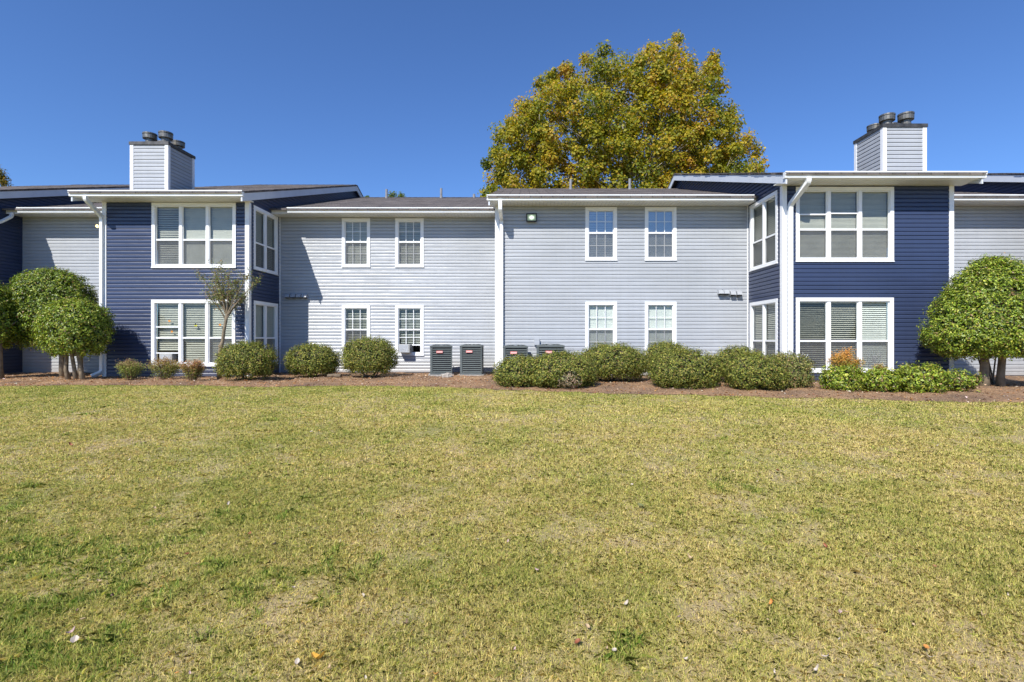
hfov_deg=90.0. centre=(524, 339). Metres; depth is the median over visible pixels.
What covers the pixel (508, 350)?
condenser unit
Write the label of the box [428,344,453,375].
condenser unit
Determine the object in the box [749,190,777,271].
window
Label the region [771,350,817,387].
round bush
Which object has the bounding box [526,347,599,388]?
round bush
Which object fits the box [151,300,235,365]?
window
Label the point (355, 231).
window
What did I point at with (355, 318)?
window
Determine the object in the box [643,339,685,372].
round bush
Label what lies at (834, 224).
window
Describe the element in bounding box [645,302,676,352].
window
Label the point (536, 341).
disconnect box
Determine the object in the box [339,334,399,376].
round bush
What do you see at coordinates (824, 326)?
window
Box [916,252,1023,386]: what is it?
tree
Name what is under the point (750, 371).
round bush
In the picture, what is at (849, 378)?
leafy bush
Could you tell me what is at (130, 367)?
nandina shrub
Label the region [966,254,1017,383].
tree
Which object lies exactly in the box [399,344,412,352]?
window air conditioner
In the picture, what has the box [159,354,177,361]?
window air conditioner
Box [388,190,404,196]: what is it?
background tree
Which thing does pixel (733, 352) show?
round bush
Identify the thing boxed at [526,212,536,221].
floodlight
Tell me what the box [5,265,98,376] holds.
tree
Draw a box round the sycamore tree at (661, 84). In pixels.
[477,29,769,196]
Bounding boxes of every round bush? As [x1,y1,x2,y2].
[210,339,279,379]
[281,341,342,377]
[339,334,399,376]
[488,353,544,387]
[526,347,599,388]
[579,341,650,381]
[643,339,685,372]
[643,343,726,389]
[712,344,759,376]
[721,349,791,390]
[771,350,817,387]
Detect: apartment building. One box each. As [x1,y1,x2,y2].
[0,130,494,377]
[487,111,1023,380]
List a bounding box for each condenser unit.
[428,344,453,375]
[458,344,484,375]
[503,345,527,362]
[536,344,564,357]
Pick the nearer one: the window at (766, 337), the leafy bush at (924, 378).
the leafy bush at (924, 378)
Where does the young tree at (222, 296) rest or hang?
on the planting bed
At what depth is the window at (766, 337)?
13.57 m
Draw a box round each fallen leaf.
[70,635,78,642]
[311,651,324,658]
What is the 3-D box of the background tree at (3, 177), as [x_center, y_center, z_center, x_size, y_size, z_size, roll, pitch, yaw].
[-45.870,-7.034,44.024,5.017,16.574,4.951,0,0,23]
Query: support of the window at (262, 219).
in the apartment building at (339, 265)
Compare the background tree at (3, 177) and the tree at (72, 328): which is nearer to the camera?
the tree at (72, 328)
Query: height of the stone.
0.229 m
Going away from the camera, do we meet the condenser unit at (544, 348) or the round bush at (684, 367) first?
the round bush at (684, 367)
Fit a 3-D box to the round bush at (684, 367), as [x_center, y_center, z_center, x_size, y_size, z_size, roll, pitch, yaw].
[3.559,0.619,11.293,1.760,1.080,1.584,0,0,0]
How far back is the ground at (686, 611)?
3.75 m
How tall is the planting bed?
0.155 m
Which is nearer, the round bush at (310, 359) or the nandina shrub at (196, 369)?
the nandina shrub at (196, 369)
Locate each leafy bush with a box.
[817,364,871,391]
[859,365,906,392]
[893,361,956,393]
[943,365,988,393]
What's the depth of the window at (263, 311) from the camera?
15.06 m
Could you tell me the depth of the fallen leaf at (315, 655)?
2.37 m
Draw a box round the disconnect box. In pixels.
[534,338,539,344]
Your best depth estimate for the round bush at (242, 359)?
12.60 m
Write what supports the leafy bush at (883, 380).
on the planting bed
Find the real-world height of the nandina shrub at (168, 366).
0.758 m
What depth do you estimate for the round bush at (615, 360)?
12.37 m
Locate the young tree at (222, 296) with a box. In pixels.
[193,258,264,378]
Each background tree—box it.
[0,166,12,185]
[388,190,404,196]
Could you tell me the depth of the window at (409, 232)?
15.88 m
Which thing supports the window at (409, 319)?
in the apartment building at (339, 265)
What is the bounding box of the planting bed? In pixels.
[0,372,1023,402]
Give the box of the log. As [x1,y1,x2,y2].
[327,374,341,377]
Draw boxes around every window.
[151,203,235,267]
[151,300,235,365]
[253,205,278,275]
[253,300,278,363]
[342,218,369,266]
[342,305,369,355]
[395,218,423,266]
[395,305,423,355]
[585,207,616,260]
[585,302,616,350]
[644,207,676,260]
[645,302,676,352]
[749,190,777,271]
[749,298,777,356]
[795,187,894,261]
[795,298,893,372]
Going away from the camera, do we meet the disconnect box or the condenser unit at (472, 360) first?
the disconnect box
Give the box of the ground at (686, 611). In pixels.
[0,341,1023,681]
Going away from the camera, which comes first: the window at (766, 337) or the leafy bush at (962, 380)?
the leafy bush at (962, 380)
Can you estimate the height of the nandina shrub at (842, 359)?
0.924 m
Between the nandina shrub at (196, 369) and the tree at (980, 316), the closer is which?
the tree at (980, 316)
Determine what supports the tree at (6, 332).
on the planting bed
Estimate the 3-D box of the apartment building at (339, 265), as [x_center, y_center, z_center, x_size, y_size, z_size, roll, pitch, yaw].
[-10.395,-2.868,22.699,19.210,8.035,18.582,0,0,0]
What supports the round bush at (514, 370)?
on the planting bed
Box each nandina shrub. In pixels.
[116,357,147,380]
[145,356,188,379]
[178,358,208,380]
[826,347,868,369]
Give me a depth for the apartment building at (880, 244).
14.32 m
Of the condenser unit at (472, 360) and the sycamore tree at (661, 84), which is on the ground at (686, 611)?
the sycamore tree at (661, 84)
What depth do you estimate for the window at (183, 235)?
14.13 m
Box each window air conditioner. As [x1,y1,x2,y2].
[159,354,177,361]
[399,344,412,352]
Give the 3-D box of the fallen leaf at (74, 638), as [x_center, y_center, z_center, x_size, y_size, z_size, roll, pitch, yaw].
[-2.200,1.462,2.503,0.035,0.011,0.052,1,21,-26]
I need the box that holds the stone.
[441,372,452,377]

